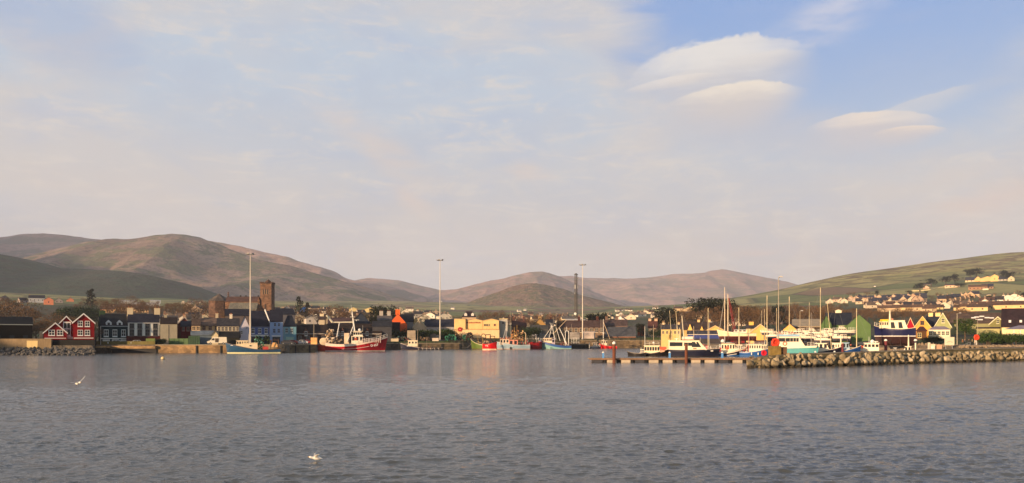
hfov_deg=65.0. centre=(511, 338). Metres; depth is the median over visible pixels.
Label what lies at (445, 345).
quay wall
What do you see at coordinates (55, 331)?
red house
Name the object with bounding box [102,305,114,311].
house
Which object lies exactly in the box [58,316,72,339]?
red house
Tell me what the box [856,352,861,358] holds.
boulder
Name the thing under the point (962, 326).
tree
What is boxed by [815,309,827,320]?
bare tree
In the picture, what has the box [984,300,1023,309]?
house
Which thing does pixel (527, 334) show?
bush
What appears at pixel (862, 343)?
revetment
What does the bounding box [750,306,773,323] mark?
bare tree
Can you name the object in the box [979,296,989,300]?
house
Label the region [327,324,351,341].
stone terrace
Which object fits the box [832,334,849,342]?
motor cruiser
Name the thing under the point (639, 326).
tree
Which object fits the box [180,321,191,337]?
red house
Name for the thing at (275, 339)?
shop window
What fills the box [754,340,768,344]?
covered boat
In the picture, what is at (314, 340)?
crate stack
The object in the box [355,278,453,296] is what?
mountain
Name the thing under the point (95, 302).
bare tree
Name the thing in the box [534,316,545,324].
ochre gable house
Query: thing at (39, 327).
bare tree
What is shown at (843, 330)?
motor cruiser
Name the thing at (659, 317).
tree
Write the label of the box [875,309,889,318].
bare tree
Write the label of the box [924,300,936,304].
house
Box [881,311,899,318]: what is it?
bare tree
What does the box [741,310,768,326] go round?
bare tree
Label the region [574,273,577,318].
telecom tower
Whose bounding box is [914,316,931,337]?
yellow gable house
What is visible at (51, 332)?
window
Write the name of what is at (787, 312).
bare tree
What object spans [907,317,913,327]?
crimson gable house
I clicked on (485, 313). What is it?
bare tree
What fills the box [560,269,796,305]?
mountain
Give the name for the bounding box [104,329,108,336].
window
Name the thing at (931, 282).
tree
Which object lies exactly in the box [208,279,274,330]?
church
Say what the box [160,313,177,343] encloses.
beige house
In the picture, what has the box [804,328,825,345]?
motor cruiser
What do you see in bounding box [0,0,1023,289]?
sky
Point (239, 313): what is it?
town house
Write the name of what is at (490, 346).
fishing boat
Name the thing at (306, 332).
stone terrace
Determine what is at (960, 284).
tree
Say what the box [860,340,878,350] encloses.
fishing boat
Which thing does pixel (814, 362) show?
boulder
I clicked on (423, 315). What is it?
house
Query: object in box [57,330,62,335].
window
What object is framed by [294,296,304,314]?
tree
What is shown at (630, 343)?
harbour wall
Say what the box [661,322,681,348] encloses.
yellow terrace
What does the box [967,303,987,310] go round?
house
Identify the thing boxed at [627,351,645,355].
workboat
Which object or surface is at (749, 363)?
boulder
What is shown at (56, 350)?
rubble
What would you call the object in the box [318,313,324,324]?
town house
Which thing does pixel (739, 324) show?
house
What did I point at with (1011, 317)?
cream house
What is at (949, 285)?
villa
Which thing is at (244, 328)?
gable house
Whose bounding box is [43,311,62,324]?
bare tree
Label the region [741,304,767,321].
bare tree
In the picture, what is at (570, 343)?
quay wall
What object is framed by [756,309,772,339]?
yacht
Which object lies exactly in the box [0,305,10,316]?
bare tree
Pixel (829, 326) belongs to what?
yacht
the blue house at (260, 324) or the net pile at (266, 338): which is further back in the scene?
the blue house at (260, 324)
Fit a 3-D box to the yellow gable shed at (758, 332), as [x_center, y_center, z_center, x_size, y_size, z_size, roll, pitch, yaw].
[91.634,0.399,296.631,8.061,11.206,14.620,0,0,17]
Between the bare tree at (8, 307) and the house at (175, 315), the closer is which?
the bare tree at (8, 307)
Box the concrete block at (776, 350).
[768,346,786,355]
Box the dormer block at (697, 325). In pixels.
[683,319,716,335]
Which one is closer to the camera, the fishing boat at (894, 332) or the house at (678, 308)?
the fishing boat at (894, 332)
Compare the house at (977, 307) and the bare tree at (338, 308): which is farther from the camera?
the house at (977, 307)
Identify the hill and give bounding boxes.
[468,283,622,306]
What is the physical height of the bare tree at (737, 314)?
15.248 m
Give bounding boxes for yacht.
[698,310,719,348]
[717,287,755,343]
[752,311,768,339]
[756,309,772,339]
[765,308,785,337]
[784,297,804,340]
[804,288,833,342]
[819,303,846,349]
[851,308,868,346]
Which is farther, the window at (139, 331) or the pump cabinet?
the window at (139, 331)
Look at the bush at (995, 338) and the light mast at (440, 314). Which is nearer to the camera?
the bush at (995, 338)
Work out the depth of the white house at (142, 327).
252.58 m
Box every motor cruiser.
[760,329,775,334]
[766,331,775,345]
[784,329,804,343]
[799,333,815,345]
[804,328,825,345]
[812,332,829,342]
[814,337,830,345]
[825,329,839,344]
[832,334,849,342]
[834,326,855,343]
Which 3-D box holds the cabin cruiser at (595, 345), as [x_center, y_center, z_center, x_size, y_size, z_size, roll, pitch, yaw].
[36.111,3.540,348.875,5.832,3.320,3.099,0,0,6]
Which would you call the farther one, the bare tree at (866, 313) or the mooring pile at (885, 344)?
the bare tree at (866, 313)
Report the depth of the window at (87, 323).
240.42 m
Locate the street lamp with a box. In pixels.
[778,276,782,338]
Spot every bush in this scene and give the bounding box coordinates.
[54,307,90,319]
[70,306,98,319]
[73,309,98,321]
[75,306,102,314]
[416,329,433,337]
[416,330,430,337]
[432,328,445,334]
[443,328,454,336]
[519,328,531,337]
[525,327,541,334]
[926,337,938,341]
[970,332,1006,344]
[977,332,1001,344]
[979,333,1001,344]
[1003,334,1022,344]
[1004,333,1023,344]
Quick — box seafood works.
[454,318,507,338]
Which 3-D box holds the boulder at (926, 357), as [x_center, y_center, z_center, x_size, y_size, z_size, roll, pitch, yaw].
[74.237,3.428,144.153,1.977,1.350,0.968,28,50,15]
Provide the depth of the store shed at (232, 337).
257.74 m
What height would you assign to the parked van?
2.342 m
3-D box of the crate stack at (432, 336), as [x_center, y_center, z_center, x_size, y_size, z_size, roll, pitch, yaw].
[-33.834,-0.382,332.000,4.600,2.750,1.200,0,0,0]
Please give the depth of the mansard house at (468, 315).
395.31 m
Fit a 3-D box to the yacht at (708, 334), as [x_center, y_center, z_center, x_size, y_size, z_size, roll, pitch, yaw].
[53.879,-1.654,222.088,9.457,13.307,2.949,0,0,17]
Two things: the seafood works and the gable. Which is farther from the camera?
the seafood works
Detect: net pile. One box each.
[254,335,263,343]
[263,335,271,343]
[398,336,408,340]
[418,336,431,340]
[448,334,457,340]
[455,333,463,339]
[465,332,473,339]
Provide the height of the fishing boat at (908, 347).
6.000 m
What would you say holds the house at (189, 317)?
on the ground
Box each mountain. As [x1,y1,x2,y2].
[0,233,99,257]
[23,234,416,301]
[212,241,432,301]
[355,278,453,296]
[428,272,627,305]
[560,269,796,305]
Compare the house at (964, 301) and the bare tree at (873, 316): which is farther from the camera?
the house at (964, 301)
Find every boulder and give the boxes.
[746,360,753,367]
[762,359,770,365]
[771,359,778,367]
[787,359,795,366]
[810,359,817,366]
[838,355,845,361]
[843,356,850,365]
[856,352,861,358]
[861,357,868,364]
[872,356,878,362]
[894,352,901,357]
[906,356,912,362]
[920,354,930,361]
[942,356,949,362]
[984,354,992,361]
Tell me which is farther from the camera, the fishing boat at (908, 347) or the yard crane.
the yard crane
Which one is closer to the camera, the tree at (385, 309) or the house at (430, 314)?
the tree at (385, 309)
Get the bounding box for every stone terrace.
[296,320,327,342]
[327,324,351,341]
[352,324,381,341]
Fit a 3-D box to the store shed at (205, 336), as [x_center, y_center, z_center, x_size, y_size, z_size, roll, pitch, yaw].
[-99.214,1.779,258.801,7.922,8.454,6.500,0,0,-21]
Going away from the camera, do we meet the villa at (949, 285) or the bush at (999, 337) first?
the bush at (999, 337)
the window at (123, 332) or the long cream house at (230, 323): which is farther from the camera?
the long cream house at (230, 323)
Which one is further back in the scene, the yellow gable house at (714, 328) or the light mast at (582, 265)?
the light mast at (582, 265)
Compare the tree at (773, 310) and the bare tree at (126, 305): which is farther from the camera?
the bare tree at (126, 305)
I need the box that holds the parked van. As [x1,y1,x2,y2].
[207,337,226,343]
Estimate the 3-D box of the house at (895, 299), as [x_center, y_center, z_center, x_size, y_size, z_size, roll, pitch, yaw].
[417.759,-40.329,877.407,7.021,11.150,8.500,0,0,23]
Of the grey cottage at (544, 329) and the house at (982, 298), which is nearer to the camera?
the grey cottage at (544, 329)
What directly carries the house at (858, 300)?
on the ground
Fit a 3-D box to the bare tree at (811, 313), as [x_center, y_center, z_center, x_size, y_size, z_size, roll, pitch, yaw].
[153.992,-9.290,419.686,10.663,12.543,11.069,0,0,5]
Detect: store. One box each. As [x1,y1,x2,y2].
[424,319,453,330]
[535,334,549,338]
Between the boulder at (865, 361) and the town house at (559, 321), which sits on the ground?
the town house at (559, 321)
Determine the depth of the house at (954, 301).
687.39 m
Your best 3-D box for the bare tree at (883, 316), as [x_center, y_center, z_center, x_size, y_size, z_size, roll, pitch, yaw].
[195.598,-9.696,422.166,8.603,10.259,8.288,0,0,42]
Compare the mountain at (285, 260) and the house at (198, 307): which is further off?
the mountain at (285, 260)
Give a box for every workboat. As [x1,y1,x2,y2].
[400,336,441,349]
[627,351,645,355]
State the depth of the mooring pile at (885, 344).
207.71 m
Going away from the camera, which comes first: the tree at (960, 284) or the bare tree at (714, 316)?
the bare tree at (714, 316)
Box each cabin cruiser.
[590,342,600,348]
[735,334,742,349]
[761,344,767,349]
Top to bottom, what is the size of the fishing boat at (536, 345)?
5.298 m
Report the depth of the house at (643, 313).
874.72 m
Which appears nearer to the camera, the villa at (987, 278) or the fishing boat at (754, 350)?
the fishing boat at (754, 350)
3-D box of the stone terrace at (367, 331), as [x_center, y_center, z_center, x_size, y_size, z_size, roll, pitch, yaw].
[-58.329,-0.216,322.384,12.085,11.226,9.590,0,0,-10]
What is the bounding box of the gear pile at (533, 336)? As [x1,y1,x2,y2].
[527,334,539,339]
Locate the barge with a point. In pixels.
(580, 346)
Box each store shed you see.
[190,330,216,343]
[219,331,240,343]
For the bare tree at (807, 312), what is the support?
on the ground
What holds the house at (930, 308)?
on the ground
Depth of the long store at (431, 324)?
377.60 m
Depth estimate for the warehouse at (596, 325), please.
380.75 m
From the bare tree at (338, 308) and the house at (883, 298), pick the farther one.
the house at (883, 298)
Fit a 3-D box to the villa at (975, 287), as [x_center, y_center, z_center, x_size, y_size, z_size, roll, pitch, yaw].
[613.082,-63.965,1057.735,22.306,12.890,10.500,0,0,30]
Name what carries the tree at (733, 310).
on the ground
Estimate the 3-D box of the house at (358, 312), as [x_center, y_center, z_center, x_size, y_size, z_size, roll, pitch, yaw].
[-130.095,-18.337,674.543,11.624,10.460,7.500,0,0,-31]
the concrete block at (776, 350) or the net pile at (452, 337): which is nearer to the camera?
the concrete block at (776, 350)
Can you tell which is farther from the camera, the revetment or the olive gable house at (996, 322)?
the olive gable house at (996, 322)
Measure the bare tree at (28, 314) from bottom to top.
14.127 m
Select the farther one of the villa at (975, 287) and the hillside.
the hillside
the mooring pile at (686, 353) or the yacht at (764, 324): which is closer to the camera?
the mooring pile at (686, 353)
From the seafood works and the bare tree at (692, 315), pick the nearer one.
the seafood works
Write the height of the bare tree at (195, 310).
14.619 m
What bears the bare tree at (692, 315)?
on the ground
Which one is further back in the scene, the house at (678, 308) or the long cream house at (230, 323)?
the house at (678, 308)
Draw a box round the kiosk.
[916,326,927,339]
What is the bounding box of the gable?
[212,331,217,343]
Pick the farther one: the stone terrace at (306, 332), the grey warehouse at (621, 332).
the grey warehouse at (621, 332)
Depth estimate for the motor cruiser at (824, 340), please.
229.38 m
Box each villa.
[944,284,959,287]
[965,277,975,281]
[968,284,987,289]
[980,276,989,281]
[990,274,998,281]
[998,276,1007,280]
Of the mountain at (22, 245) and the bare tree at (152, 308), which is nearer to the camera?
the bare tree at (152, 308)
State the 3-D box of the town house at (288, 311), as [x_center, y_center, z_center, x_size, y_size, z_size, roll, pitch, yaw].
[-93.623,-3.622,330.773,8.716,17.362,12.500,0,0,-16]
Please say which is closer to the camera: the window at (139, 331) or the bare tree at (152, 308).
the window at (139, 331)
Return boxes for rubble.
[0,346,95,354]
[749,356,837,367]
[917,342,1023,348]
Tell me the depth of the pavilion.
248.93 m
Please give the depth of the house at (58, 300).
910.93 m
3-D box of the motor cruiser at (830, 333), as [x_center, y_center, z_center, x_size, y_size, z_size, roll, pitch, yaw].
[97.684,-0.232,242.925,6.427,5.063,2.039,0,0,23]
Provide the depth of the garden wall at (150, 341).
248.00 m
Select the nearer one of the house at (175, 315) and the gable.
the gable
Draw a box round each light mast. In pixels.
[245,253,254,342]
[436,259,442,340]
[579,264,585,338]
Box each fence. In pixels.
[169,338,187,343]
[188,336,199,343]
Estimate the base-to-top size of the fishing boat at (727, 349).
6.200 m
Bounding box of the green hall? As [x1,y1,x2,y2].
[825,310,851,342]
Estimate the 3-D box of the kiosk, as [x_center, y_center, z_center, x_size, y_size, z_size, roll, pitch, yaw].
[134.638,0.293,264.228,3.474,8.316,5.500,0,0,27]
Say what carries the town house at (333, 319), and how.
on the ground
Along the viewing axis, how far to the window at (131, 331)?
250.48 m
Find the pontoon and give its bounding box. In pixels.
[588,358,753,362]
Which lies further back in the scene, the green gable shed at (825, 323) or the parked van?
the green gable shed at (825, 323)
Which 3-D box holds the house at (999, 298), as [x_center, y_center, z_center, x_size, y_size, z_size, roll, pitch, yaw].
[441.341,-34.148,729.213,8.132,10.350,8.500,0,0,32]
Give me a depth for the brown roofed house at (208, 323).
266.90 m
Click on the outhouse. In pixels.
(395, 325)
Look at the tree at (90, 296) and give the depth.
639.24 m
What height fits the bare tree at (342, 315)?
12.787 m
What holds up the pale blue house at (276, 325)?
on the ground
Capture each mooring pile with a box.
[612,341,615,362]
[685,344,687,362]
[884,339,886,350]
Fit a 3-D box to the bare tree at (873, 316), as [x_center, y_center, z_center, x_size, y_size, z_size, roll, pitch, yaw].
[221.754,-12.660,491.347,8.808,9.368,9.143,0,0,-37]
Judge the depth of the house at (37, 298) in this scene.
879.79 m
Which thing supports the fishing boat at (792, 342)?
on the water
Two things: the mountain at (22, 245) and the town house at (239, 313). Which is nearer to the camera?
the town house at (239, 313)
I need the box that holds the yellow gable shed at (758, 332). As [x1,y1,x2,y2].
[749,324,767,343]
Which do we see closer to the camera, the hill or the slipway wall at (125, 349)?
the slipway wall at (125, 349)
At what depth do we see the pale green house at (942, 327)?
270.61 m
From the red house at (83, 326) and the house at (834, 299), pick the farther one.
the house at (834, 299)
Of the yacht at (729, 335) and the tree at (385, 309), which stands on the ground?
the tree at (385, 309)
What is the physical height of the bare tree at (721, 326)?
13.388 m
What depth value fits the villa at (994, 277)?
1216.08 m
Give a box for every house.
[17,297,28,302]
[28,294,44,302]
[43,322,67,339]
[44,296,53,304]
[55,297,62,302]
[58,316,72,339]
[72,313,94,339]
[98,309,127,340]
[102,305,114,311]
[126,306,159,340]
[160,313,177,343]
[162,313,178,321]
[177,314,187,337]
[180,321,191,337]
[185,312,201,320]
[188,304,203,311]
[200,312,218,330]
[216,313,239,336]
[225,309,249,325]
[239,316,249,339]
[251,311,269,343]
[264,309,282,343]
[275,308,295,324]
[283,315,296,343]
[295,312,305,322]
[304,313,318,323]
[310,305,319,308]
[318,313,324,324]
[328,317,349,323]
[350,310,364,314]
[350,313,371,335]
[372,321,391,340]
[377,310,391,320]
[392,309,406,331]
[406,306,413,310]
[413,310,422,317]
[417,313,429,320]
[426,311,436,317]
[436,312,449,318]
[462,311,476,319]
[511,317,526,337]
[521,313,530,319]
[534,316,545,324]
[545,317,554,337]
[555,315,562,337]
[561,314,573,319]
[604,316,627,336]
[626,313,635,319]
[639,311,646,315]
[648,318,657,335]
[673,305,682,310]
[707,326,722,329]
[726,319,746,325]
[765,317,782,324]
[783,324,796,331]
[832,296,840,301]
[840,297,847,302]
[855,297,861,303]
[865,301,876,307]
[877,304,899,311]
[879,297,887,301]
[885,300,895,304]
[891,296,897,301]
[900,304,911,310]
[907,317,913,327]
[911,303,932,310]
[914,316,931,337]
[922,305,936,311]
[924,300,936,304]
[928,313,951,337]
[930,303,943,309]
[937,295,946,301]
[940,300,949,308]
[947,293,955,299]
[950,313,999,334]
[951,299,959,307]
[959,299,969,303]
[959,302,975,309]
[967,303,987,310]
[970,300,1001,303]
[971,290,979,296]
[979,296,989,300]
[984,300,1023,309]
[989,317,1001,333]
[993,295,1003,300]
[1001,308,1023,333]
[1004,294,1014,300]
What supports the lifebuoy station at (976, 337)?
on the ground
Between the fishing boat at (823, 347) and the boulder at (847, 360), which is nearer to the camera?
the boulder at (847, 360)
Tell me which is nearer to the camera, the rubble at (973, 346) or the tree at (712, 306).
the rubble at (973, 346)
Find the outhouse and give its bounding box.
[392,322,400,337]
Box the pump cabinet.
[928,342,941,348]
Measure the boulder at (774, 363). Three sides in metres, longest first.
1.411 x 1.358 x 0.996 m
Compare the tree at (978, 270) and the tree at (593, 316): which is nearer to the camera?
the tree at (593, 316)
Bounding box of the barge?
[571,343,589,348]
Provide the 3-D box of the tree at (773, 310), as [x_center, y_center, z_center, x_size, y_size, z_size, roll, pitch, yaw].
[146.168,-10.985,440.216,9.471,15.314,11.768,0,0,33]
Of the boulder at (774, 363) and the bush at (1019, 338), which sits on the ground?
the bush at (1019, 338)
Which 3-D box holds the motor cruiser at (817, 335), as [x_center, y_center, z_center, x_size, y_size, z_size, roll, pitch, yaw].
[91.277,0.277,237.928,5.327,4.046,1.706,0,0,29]
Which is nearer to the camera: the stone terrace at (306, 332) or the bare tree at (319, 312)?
the stone terrace at (306, 332)
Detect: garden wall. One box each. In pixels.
[96,338,155,344]
[911,286,944,290]
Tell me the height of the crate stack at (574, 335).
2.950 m
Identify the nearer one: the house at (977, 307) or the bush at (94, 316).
the bush at (94, 316)
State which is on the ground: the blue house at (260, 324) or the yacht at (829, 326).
the blue house at (260, 324)
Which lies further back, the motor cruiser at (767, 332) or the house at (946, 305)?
the house at (946, 305)
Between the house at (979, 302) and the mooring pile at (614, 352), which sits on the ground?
the house at (979, 302)
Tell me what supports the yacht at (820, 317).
on the water
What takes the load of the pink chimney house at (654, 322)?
on the ground
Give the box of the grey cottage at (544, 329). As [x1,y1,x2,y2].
[532,325,547,333]
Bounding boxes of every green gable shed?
[821,315,830,329]
[847,314,870,341]
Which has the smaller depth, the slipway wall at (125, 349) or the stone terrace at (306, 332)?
the slipway wall at (125, 349)
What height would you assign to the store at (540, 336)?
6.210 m
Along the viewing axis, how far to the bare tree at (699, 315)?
474.65 m
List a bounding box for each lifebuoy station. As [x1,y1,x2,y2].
[771,338,779,345]
[974,334,979,344]
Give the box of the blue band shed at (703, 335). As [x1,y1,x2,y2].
[687,330,720,342]
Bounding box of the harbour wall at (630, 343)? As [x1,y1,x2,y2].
[580,340,660,347]
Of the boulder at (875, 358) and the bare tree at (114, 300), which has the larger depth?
the bare tree at (114, 300)
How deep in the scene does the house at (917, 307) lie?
653.70 m
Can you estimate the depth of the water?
44.20 m
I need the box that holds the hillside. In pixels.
[0,254,226,300]
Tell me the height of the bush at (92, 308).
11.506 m
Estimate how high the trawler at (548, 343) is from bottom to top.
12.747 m
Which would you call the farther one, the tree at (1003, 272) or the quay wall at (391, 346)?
the tree at (1003, 272)
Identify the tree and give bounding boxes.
[0,299,41,320]
[0,300,18,316]
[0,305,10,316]
[5,299,21,310]
[14,306,41,319]
[32,318,53,338]
[32,321,50,338]
[32,324,46,336]
[38,317,62,327]
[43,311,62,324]
[83,289,96,307]
[93,297,108,309]
[94,327,103,344]
[98,300,126,313]
[111,298,123,311]
[118,301,136,318]
[124,301,144,313]
[126,296,138,303]
[131,299,148,313]
[143,302,159,313]
[159,305,169,313]
[170,302,187,312]
[176,302,192,313]
[183,302,206,318]
[188,297,200,305]
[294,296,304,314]
[295,315,304,323]
[302,302,311,316]
[308,309,326,324]
[318,306,331,323]
[326,304,349,317]
[335,309,357,321]
[368,307,379,319]
[369,303,398,319]
[369,315,376,322]
[480,309,496,318]
[495,312,509,318]
[527,315,542,323]
[527,319,535,328]
[581,312,614,319]
[636,323,645,335]
[649,306,680,323]
[652,311,665,330]
[663,310,681,323]
[671,313,691,332]
[684,297,722,321]
[686,312,700,321]
[692,311,704,321]
[696,297,735,326]
[704,305,727,324]
[711,309,729,328]
[716,306,747,331]
[718,302,739,330]
[737,307,755,323]
[738,307,762,324]
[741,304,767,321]
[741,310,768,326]
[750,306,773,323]
[763,309,777,328]
[767,311,784,330]
[771,304,785,330]
[784,308,809,324]
[784,310,796,324]
[794,304,814,318]
[795,308,821,318]
[800,308,816,318]
[810,306,826,318]
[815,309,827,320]
[818,307,834,318]
[854,309,871,318]
[867,310,880,321]
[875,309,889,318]
[876,310,891,318]
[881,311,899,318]
[892,309,905,319]
[911,309,925,320]
[913,282,926,290]
[923,278,937,286]
[941,276,951,283]
[951,273,959,282]
[953,318,976,339]
[954,283,966,286]
[963,269,976,276]
[971,268,983,276]
[998,269,1007,275]
[1002,271,1014,277]
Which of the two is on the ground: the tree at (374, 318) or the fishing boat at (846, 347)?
the tree at (374, 318)
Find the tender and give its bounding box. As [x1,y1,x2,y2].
[317,338,325,350]
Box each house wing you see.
[400,314,413,329]
[926,312,939,326]
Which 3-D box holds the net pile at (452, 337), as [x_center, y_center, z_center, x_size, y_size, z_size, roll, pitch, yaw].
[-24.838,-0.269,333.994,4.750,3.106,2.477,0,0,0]
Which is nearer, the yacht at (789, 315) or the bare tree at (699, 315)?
the yacht at (789, 315)
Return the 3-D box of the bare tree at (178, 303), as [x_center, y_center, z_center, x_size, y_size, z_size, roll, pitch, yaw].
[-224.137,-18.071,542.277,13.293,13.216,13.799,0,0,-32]
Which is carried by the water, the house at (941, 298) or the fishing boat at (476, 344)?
the fishing boat at (476, 344)
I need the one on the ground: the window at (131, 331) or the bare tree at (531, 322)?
the bare tree at (531, 322)
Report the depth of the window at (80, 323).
239.54 m
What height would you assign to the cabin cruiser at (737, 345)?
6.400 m
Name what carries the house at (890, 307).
on the ground
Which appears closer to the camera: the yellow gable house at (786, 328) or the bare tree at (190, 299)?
the yellow gable house at (786, 328)
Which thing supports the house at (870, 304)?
on the ground
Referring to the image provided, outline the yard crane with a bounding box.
[728,298,744,342]
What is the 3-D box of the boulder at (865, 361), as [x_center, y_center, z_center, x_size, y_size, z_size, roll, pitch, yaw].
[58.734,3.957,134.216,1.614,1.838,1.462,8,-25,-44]
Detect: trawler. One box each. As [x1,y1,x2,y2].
[325,307,387,351]
[496,330,529,348]
[540,325,571,348]
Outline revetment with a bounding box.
[858,342,927,350]
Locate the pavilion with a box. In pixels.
[1006,325,1023,334]
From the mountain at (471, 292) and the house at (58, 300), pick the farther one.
the mountain at (471, 292)
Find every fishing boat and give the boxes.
[225,334,280,353]
[471,334,489,348]
[482,334,496,349]
[528,338,541,348]
[597,319,616,348]
[640,325,668,355]
[668,319,719,356]
[713,339,746,355]
[740,335,767,356]
[777,331,818,352]
[814,343,840,352]
[832,334,860,351]
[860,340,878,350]
[874,311,915,345]
[903,335,915,349]
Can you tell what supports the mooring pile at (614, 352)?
in the water
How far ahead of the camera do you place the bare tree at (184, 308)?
509.73 m
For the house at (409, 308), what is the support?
on the ground
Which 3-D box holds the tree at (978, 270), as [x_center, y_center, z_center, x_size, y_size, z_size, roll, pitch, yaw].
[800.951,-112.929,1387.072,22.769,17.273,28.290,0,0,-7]
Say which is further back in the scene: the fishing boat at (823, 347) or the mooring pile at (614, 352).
the fishing boat at (823, 347)
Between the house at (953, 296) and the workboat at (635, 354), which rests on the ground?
the house at (953, 296)
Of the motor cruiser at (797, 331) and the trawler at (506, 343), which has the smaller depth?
the motor cruiser at (797, 331)
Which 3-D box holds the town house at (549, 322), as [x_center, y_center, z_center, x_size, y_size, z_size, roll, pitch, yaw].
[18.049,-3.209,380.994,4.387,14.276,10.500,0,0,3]
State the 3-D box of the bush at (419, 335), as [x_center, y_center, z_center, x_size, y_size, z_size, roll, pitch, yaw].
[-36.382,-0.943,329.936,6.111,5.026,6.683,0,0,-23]
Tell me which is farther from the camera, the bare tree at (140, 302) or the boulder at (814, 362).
the bare tree at (140, 302)
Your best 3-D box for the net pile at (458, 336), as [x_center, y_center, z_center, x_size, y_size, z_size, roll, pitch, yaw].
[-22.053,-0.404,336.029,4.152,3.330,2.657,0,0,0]
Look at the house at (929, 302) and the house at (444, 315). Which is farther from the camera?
the house at (444, 315)
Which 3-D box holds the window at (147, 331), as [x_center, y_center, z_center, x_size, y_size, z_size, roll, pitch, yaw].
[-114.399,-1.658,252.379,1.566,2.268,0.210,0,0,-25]
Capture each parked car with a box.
[280,340,293,343]
[296,340,307,343]
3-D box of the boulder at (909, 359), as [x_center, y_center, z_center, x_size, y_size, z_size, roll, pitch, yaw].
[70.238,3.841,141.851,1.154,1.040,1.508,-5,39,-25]
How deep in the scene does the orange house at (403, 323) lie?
366.17 m
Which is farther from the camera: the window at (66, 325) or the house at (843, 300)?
the house at (843, 300)
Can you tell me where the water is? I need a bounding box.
[0,348,1023,482]
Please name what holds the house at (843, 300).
on the ground
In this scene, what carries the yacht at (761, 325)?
on the water
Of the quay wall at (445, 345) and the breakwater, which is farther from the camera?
the quay wall at (445, 345)
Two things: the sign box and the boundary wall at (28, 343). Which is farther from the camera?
the boundary wall at (28, 343)
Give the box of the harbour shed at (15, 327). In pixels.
[0,316,42,338]
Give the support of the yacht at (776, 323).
on the water
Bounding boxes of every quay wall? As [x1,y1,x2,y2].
[156,344,226,352]
[233,344,314,352]
[320,343,397,349]
[399,343,460,349]
[496,342,578,348]
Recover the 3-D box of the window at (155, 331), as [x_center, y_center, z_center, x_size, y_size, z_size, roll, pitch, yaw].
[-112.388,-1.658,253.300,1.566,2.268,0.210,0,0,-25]
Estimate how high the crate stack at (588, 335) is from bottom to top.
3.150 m
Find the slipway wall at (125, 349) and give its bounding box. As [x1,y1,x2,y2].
[95,346,156,352]
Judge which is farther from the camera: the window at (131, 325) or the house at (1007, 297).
the house at (1007, 297)
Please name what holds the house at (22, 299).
on the ground
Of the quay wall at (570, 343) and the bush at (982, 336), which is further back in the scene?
the quay wall at (570, 343)
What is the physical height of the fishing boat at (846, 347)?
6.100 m
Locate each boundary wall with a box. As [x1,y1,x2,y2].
[0,339,51,352]
[52,340,94,344]
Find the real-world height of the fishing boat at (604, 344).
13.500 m
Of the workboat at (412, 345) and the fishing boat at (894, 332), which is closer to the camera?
the fishing boat at (894, 332)
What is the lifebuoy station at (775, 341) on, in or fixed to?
on the concrete block at (776, 350)
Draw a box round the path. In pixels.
[779,347,1023,355]
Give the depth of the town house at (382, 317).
352.90 m
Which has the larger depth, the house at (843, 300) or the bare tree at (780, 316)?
the house at (843, 300)
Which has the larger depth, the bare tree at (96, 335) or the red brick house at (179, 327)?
the red brick house at (179, 327)
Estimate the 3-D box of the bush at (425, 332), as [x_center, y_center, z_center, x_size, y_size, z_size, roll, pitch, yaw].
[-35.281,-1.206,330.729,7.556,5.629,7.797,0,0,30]
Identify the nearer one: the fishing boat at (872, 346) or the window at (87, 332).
the fishing boat at (872, 346)
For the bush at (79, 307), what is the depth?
497.36 m
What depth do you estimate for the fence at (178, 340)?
254.00 m
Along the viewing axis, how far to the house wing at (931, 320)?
285.25 m
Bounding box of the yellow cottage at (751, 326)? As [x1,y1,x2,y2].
[746,321,755,341]
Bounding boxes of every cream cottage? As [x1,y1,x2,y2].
[191,319,200,330]
[412,318,426,330]
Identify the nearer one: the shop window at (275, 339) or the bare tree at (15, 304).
the shop window at (275, 339)
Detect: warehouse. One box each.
[558,316,604,337]
[605,316,635,337]
[792,319,819,331]
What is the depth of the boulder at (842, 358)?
130.81 m
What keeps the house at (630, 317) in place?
on the ground
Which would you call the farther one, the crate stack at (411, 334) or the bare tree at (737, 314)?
the bare tree at (737, 314)
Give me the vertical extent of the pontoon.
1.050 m
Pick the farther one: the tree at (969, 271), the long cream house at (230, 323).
the tree at (969, 271)
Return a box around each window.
[49,330,54,335]
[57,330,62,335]
[63,322,70,336]
[78,321,82,326]
[78,330,82,335]
[85,321,89,326]
[85,330,89,335]
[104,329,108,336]
[113,329,116,336]
[121,330,125,336]
[129,323,134,328]
[129,329,133,335]
[137,323,142,328]
[137,329,141,335]
[145,323,149,328]
[145,329,149,335]
[153,322,157,328]
[153,329,157,335]
[273,337,279,343]
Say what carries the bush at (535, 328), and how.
on the ground
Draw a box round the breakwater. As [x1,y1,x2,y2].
[753,349,1023,367]
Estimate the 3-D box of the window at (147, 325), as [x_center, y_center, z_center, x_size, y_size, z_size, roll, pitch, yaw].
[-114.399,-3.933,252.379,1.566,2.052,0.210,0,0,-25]
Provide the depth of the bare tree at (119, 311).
427.52 m
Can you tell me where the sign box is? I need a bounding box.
[945,337,953,348]
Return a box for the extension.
[976,327,1000,334]
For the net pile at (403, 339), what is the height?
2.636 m
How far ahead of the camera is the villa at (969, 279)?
1270.32 m
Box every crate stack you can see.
[311,338,317,343]
[407,330,415,339]
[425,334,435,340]
[570,332,579,338]
[583,332,593,338]
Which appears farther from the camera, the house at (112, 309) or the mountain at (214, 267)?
the mountain at (214, 267)
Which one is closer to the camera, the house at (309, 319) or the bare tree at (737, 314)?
the bare tree at (737, 314)
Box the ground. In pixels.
[0,252,1023,353]

